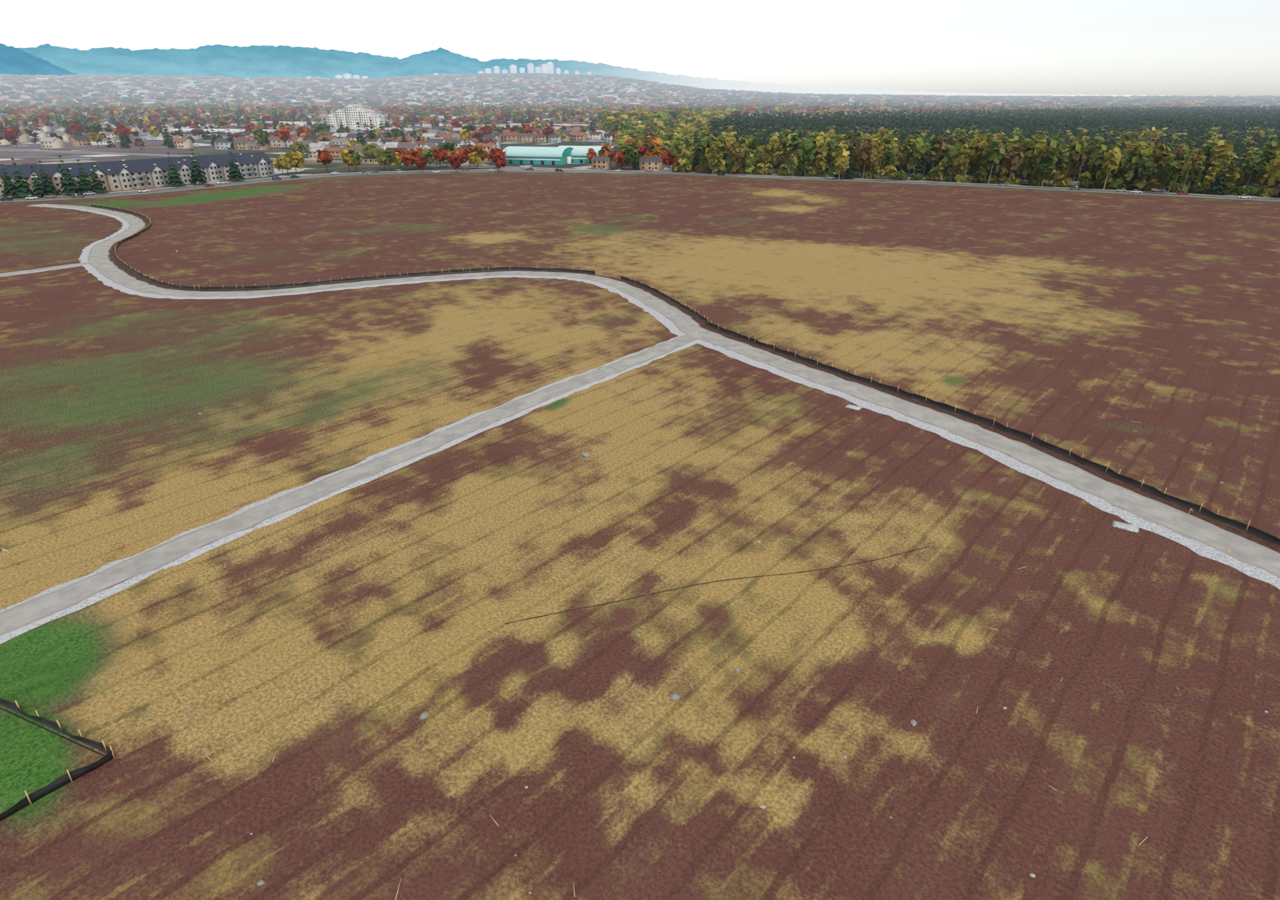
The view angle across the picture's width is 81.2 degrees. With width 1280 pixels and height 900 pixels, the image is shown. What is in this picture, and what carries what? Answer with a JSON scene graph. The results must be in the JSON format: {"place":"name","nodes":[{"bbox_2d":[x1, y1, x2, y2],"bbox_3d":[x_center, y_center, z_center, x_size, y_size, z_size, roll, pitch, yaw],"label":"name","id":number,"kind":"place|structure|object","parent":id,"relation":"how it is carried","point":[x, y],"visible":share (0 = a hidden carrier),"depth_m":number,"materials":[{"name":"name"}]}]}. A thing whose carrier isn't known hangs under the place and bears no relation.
{"place":"outdoors","nodes":[
{"label":"outdoors","id":0,"kind":"place"},
{"bbox_2d":[0,43,77,75],"bbox_3d":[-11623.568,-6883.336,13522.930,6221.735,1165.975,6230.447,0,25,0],"label":"mountain range","id":1,"kind":"structure","parent":0,"point":[14,61],"depth_m":14534.28,"materials":[{"name":"blue stone"}]},
{"bbox_2d":[216,180,226,183],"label":"car","id":2,"kind":"object","parent":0,"point":[220,182],"visible":1,"depth_m":392.14,"materials":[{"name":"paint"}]},
{"bbox_2d":[290,175,299,177],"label":"car","id":3,"kind":"object","parent":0,"point":[293,176],"visible":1,"depth_m":421.31,"materials":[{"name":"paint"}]},
{"bbox_2d":[0,169,643,197],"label":"sidewalk","id":4,"kind":"structure","parent":0,"point":[289,176],"depth_m":419.62,"materials":[{"name":"concrete"}]},
{"bbox_2d":[16,76,670,105],"bbox_3d":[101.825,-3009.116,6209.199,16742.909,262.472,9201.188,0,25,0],"label":"city buildings","id":5,"kind":"structure","parent":0,"point":[526,100],"depth_m":4817.35,"materials":[{"name":"white concrete"}]},
{"bbox_2d":[305,62,591,79],"bbox_3d":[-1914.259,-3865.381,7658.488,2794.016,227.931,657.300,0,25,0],"label":"distant towers","id":6,"kind":"structure","parent":5,"relation":"on","point":[548,67],"depth_m":7834.25,"materials":[{"name":"white concrete"}]},
{"bbox_2d":[0,72,1279,114],"bbox_3d":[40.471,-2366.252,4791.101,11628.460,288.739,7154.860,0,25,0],"label":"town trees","id":7,"kind":"object","parent":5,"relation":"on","point":[783,99],"visible":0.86,"depth_m":4557.32,"materials":[{"name":"plant"}]},
{"bbox_2d":[0,339,698,643],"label":"gravel road","id":8,"kind":"structure","parent":0,"point":[107,593],"depth_m":78.43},
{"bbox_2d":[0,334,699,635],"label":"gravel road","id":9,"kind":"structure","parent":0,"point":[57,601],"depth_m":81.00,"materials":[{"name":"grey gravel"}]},
{"bbox_2d":[370,170,378,173],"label":"car","id":10,"kind":"object","parent":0,"point":[375,171],"visible":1,"depth_m":450.76,"materials":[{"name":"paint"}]},
{"bbox_2d":[395,169,403,172],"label":"car","id":11,"kind":"object","parent":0,"point":[398,171],"visible":1,"depth_m":451.15,"materials":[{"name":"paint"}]},
{"bbox_2d":[488,168,495,171],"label":"car","id":12,"kind":"object","parent":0,"point":[491,169],"visible":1,"depth_m":462.98,"materials":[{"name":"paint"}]},
{"bbox_2d":[526,167,533,170],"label":"car","id":13,"kind":"object","parent":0,"point":[531,169],"visible":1,"depth_m":467.32,"materials":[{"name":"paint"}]},
{"bbox_2d":[16,43,1245,96],"bbox_3d":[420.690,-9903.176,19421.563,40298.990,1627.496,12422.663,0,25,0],"label":"mountain range","id":14,"kind":"structure","parent":0,"point":[253,61],"depth_m":22044.90,"materials":[{"name":"blue stone"}]},
{"bbox_2d":[0,169,1270,201],"bbox_3d":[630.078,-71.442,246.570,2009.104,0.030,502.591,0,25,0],"label":"alderbridge road","id":15,"kind":"structure","parent":0,"point":[163,190],"depth_m":410.29,"materials":[{"name":"grey asphalt"}]},
{"bbox_2d":[0,196,13,201],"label":"car","id":16,"kind":"object","parent":15,"relation":"on","point":[3,199],"visible":1,"depth_m":325.67,"materials":[{"name":"paint"}]},
{"bbox_2d":[25,195,38,199],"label":"car","id":17,"kind":"object","parent":15,"relation":"on","point":[29,197],"visible":1,"depth_m":331.13,"materials":[{"name":"paint"}]},
{"bbox_2d":[44,194,56,197],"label":"car","id":18,"kind":"object","parent":15,"relation":"on","point":[51,195],"visible":1,"depth_m":336.35,"materials":[{"name":"paint"}]},
{"bbox_2d":[71,193,85,198],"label":"car","id":19,"kind":"object","parent":15,"relation":"on","point":[73,195],"visible":1,"depth_m":335.20,"materials":[{"name":"paint"}]},
{"bbox_2d":[82,190,95,195],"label":"car","id":20,"kind":"object","parent":15,"relation":"on","point":[91,192],"visible":1,"depth_m":346.85,"materials":[{"name":"paint"}]},
{"bbox_2d":[138,188,149,192],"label":"car","id":21,"kind":"object","parent":15,"relation":"on","point":[141,190],"visible":1,"depth_m":355.94,"materials":[{"name":"paint"}]},
{"bbox_2d":[204,183,215,187],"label":"car","id":22,"kind":"object","parent":15,"relation":"on","point":[208,185],"visible":1,"depth_m":378.43,"materials":[{"name":"paint"}]},
{"bbox_2d":[272,176,281,180],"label":"car","id":23,"kind":"object","parent":15,"relation":"on","point":[275,178],"visible":1,"depth_m":409.71,"materials":[{"name":"paint"}]},
{"bbox_2d":[0,171,623,201],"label":"curb","id":24,"kind":"structure","parent":15,"relation":"on","point":[287,179],"depth_m":402.49,"materials":[{"name":"concrete"}]},
{"bbox_2d":[330,171,339,173],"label":"car","id":25,"kind":"object","parent":15,"relation":"on","point":[335,172],"visible":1,"depth_m":444.06,"materials":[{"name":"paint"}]},
{"bbox_2d":[360,171,369,174],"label":"car","id":26,"kind":"object","parent":15,"relation":"on","point":[363,173],"visible":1,"depth_m":441.83,"materials":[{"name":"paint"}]},
{"bbox_2d":[555,168,563,171],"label":"car","id":27,"kind":"object","parent":15,"relation":"on","point":[559,170],"visible":1,"depth_m":458.22,"materials":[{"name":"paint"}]},
{"bbox_2d":[10,169,1186,199],"bbox_3d":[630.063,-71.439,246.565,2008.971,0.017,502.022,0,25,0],"label":"alderbridge lane markings","id":28,"kind":"object","parent":15,"relation":"on","point":[394,171],"visible":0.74,"depth_m":437.46,"materials":[{"name":"white paint"}]},
{"bbox_2d":[21,170,1189,199],"bbox_3d":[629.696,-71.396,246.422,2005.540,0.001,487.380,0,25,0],"label":"alderbridge centre line","id":29,"kind":"object","parent":15,"relation":"on","point":[333,175],"visible":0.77,"depth_m":400.07,"materials":[{"name":"yellow paint"}]},
{"bbox_2d":[738,176,1078,185],"bbox_3d":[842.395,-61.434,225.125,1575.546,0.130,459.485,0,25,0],"label":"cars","id":30,"kind":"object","parent":15,"relation":"on","point":[875,179],"depth_m":416.07,"materials":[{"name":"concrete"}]},
{"bbox_2d":[740,173,1245,186],"bbox_3d":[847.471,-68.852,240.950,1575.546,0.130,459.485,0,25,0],"label":"alderbridge sidewalk kerb","id":31,"kind":"structure","parent":15,"relation":"on","point":[907,177],"depth_m":430.61,"materials":[{"name":"concrete"}]},
{"bbox_2d":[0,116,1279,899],"bbox_3d":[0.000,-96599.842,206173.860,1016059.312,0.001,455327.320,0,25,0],"label":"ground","id":32,"kind":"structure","parent":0,"point":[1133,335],"depth_m":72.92,"materials":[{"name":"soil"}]},
{"bbox_2d":[2,548,8,559],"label":"survey stake","id":33,"kind":"object","parent":32,"relation":"on","point":[4,553],"visible":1,"depth_m":71.35,"materials":[{"name":"wood"}]},
{"bbox_2d":[0,262,94,276],"bbox_3d":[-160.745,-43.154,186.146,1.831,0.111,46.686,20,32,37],"label":"path","id":34,"kind":"structure","parent":32,"relation":"on","point":[41,271],"depth_m":192.04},
{"bbox_2d":[0,698,109,755],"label":"silt fence","id":35,"kind":"object","parent":32,"relation":"on","point":[103,747],"visible":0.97,"depth_m":52.26,"materials":[{"name":"fabric"}]},
{"bbox_2d":[0,745,115,821],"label":"silt fence","id":36,"kind":"object","parent":32,"relation":"on","point":[65,779],"visible":1,"depth_m":47.81,"materials":[{"name":"fabric"}]},
{"bbox_2d":[0,152,274,195],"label":"condo row","id":37,"kind":"object","parent":32,"relation":"on","point":[122,175],"visible":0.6,"depth_m":375.71,"materials":[{"name":"paint"}]},
{"bbox_2d":[0,109,661,164],"bbox_3d":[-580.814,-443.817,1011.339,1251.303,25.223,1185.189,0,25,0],"label":"trees","id":38,"kind":"object","parent":32,"relation":"on","point":[283,133],"visible":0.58,"depth_m":805.48,"materials":[{"name":"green plant"}]},
{"bbox_2d":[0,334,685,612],"bbox_3d":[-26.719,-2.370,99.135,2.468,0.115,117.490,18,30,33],"label":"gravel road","id":39,"kind":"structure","parent":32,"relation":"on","point":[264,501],"depth_m":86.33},
{"bbox_2d":[90,204,595,289],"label":"silt fence","id":40,"kind":"object","parent":32,"relation":"on","point":[335,281],"visible":1,"depth_m":186.94,"materials":[{"name":"fabric"}]},
{"bbox_2d":[326,104,385,127],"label":"hotel building","id":41,"kind":"structure","parent":32,"relation":"on","point":[350,114],"depth_m":1045.77,"materials":[{"name":"paint"}]},
{"bbox_2d":[153,115,597,137],"bbox_3d":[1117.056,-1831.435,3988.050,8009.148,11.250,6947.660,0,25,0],"label":"houses","id":42,"kind":"structure","parent":32,"relation":"on","point":[233,131],"depth_m":941.59,"materials":[{"name":"paint"}]},
{"bbox_2d":[419,712,428,719],"bbox_3d":[-15.456,19.008,53.432,0.550,0.249,0.723,13,28,25],"label":"field rock","id":43,"kind":"object","parent":32,"relation":"on","point":[424,715],"visible":1,"depth_m":53.34,"materials":[{"name":"grey stone"}]},
{"bbox_2d":[502,145,619,165],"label":"arena halls","id":44,"kind":"object","parent":32,"relation":"on","point":[562,155],"visible":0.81,"depth_m":513.69,"materials":[{"name":"paint"}]},
{"bbox_2d":[581,452,589,457],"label":"field rock","id":45,"kind":"object","parent":32,"relation":"on","point":[585,454],"visible":1,"depth_m":92.52,"materials":[{"name":"grey stone"}]},
{"bbox_2d":[0,106,1266,170],"bbox_3d":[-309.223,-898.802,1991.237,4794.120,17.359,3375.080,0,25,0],"label":"town houses","id":46,"kind":"structure","parent":32,"relation":"on","point":[245,141],"depth_m":773.33,"materials":[{"name":"paint"}]},
{"bbox_2d":[0,101,1279,197],"bbox_3d":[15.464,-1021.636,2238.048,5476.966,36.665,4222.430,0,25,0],"label":"town trees","id":47,"kind":"object","parent":32,"relation":"on","point":[665,124],"visible":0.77,"depth_m":866.45,"materials":[{"name":"green plant"}]},
{"bbox_2d":[0,76,1279,116],"bbox_3d":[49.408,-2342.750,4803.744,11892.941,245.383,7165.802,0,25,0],"label":"town buildings","id":48,"kind":"structure","parent":32,"relation":"on","point":[471,91],"depth_m":4648.18,"materials":[{"name":"paint"}]},
{"bbox_2d":[646,152,647,171],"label":"utility pole","id":49,"kind":"object","parent":32,"relation":"on","point":[647,153],"visible":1,"depth_m":459.46,"materials":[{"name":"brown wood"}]},
{"bbox_2d":[28,205,1279,589],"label":"road","id":50,"kind":"structure","parent":32,"relation":"on","point":[1198,547],"depth_m":104.63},
{"bbox_2d":[670,694,679,700],"bbox_3d":[2.571,18.224,55.112,0.720,0.245,0.550,-2,25,-4],"label":"field rock","id":51,"kind":"object","parent":32,"relation":"on","point":[674,697],"visible":1,"depth_m":54.99,"materials":[{"name":"grey stone"}]},
{"bbox_2d":[107,413,1267,899],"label":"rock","id":52,"kind":"object","parent":32,"relation":"on","point":[261,881],"visible":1,"depth_m":50.12,"materials":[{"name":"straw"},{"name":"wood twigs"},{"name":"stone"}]},
{"bbox_2d":[504,546,929,624],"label":"wheel rut track","id":53,"kind":"structure","parent":32,"relation":"on","point":[713,582],"depth_m":68.28,"materials":[{"name":"soil"}]},
{"bbox_2d":[844,404,861,410],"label":"concrete slab","id":54,"kind":"structure","parent":32,"relation":"on","point":[853,407],"depth_m":107.15,"materials":[{"name":"white concrete"}]},
{"bbox_2d":[910,719,916,725],"bbox_3d":[19.359,19.291,52.876,0.453,0.202,0.506,-14,28,-27],"label":"field rock","id":55,"kind":"object","parent":32,"relation":"on","point":[913,722],"visible":1,"depth_m":52.81,"materials":[{"name":"grey stone"}]},
{"bbox_2d":[620,276,1279,545],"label":"silt fence","id":56,"kind":"object","parent":32,"relation":"on","point":[1231,523],"visible":1,"depth_m":99.19,"materials":[{"name":"fabric"}]},
{"bbox_2d":[670,105,1279,197],"bbox_3d":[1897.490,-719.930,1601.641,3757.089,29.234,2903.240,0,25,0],"label":"forest trees","id":57,"kind":"object","parent":32,"relation":"on","point":[1225,151],"visible":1,"depth_m":437.73,"materials":[{"name":"green plant"}]},
{"bbox_2d":[1111,520,1139,533],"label":"concrete slab","id":58,"kind":"structure","parent":32,"relation":"on","point":[1125,526],"depth_m":77.16,"materials":[{"name":"white concrete"}]},
{"bbox_2d":[1182,168,1189,189],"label":"utility pole","id":59,"kind":"object","parent":32,"relation":"on","point":[1185,179],"visible":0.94,"depth_m":350.83,"materials":[{"name":"brown wood"}]},
{"bbox_2d":[0,148,1279,201],"bbox_3d":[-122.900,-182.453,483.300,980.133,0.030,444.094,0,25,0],"label":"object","id":60,"kind":"structure","parent":0,"point":[987,185],"depth_m":413.31,"materials":[{"name":"concrete"}]},
{"bbox_2d":[0,150,633,173],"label":"sidewalk","id":61,"kind":"structure","parent":60,"relation":"on","point":[337,162],"depth_m":505.69,"materials":[{"name":"concrete"}]},
{"bbox_2d":[0,148,639,171],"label":"sidewalk","id":62,"kind":"structure","parent":60,"relation":"on","point":[315,159],"depth_m":550.89,"materials":[{"name":"concrete"}]},
{"bbox_2d":[614,168,621,171],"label":"car","id":63,"kind":"object","parent":60,"relation":"on","point":[618,170],"visible":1,"depth_m":459.51,"materials":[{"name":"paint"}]},
{"bbox_2d":[18,149,1276,200],"bbox_3d":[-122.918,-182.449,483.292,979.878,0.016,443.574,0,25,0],"label":"fence","id":64,"kind":"object","parent":60,"relation":"on","point":[816,177],"visible":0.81,"depth_m":409.84,"materials":[{"name":"brown wood"}]},
{"bbox_2d":[826,176,834,179],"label":"car","id":65,"kind":"object","parent":60,"relation":"on","point":[832,177],"visible":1,"depth_m":416.44,"materials":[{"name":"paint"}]},
{"bbox_2d":[739,176,1279,201],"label":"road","id":66,"kind":"structure","parent":60,"relation":"on","point":[1024,188],"depth_m":369.32,"materials":[{"name":"grey asphalt"}]},
{"bbox_2d":[745,174,1279,198],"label":"sidewalk","id":67,"kind":"structure","parent":60,"relation":"on","point":[1015,185],"depth_m":384.36,"materials":[{"name":"concrete"}]},
{"bbox_2d":[1069,185,1081,189],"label":"car","id":68,"kind":"object","parent":60,"relation":"on","point":[1074,187],"visible":1,"depth_m":365.00,"materials":[{"name":"paint"}]},
{"bbox_2d":[1115,188,1126,191],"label":"car","id":69,"kind":"object","parent":60,"relation":"on","point":[1123,189],"visible":1,"depth_m":358.24,"materials":[{"name":"paint"}]},
{"bbox_2d":[1130,189,1141,193],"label":"car","id":70,"kind":"object","parent":60,"relation":"on","point":[1136,191],"visible":1,"depth_m":353.05,"materials":[{"name":"paint"}]},
{"bbox_2d":[1176,191,1188,195],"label":"car","id":71,"kind":"object","parent":60,"relation":"on","point":[1186,193],"visible":1,"depth_m":346.51,"materials":[{"name":"paint"}]},
{"bbox_2d":[1238,194,1250,198],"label":"car","id":72,"kind":"object","parent":60,"relation":"on","point":[1243,196],"visible":1,"depth_m":333.59,"materials":[{"name":"paint"}]},
{"bbox_2d":[0,0,1279,95],"label":"sky","id":73,"kind":"structure","parent":0,"point":[1120,47],"materials":[{"name":"white"}]},
{"bbox_2d":[3,149,1277,199],"bbox_3d":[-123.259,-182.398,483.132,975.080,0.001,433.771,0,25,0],"label":"road","id":74,"kind":"structure","parent":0,"point":[753,176],"depth_m":414.79,"materials":[{"name":"grey asphalt"}]},
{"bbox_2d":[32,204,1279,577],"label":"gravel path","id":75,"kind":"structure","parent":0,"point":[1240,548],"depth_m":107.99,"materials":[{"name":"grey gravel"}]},
{"bbox_2d":[44,203,1279,553],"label":"ditch","id":76,"kind":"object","parent":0,"point":[1005,434],"depth_m":109.37,"materials":[{"name":"soil"}]},
{"bbox_2d":[717,172,725,175],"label":"car","id":77,"kind":"object","parent":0,"point":[720,173],"visible":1,"depth_m":434.96,"materials":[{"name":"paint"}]},
{"bbox_2d":[734,667,739,671],"bbox_3d":[7.497,16.988,57.833,0.393,0.164,0.455,-2,25,-5],"label":"field rock","id":78,"kind":"object","parent":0,"point":[737,669],"visible":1,"depth_m":57.76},
{"bbox_2d":[998,182,1007,185],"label":"car","id":79,"kind":"object","parent":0,"point":[1005,184],"visible":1,"depth_m":382.06,"materials":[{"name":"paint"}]}
]}

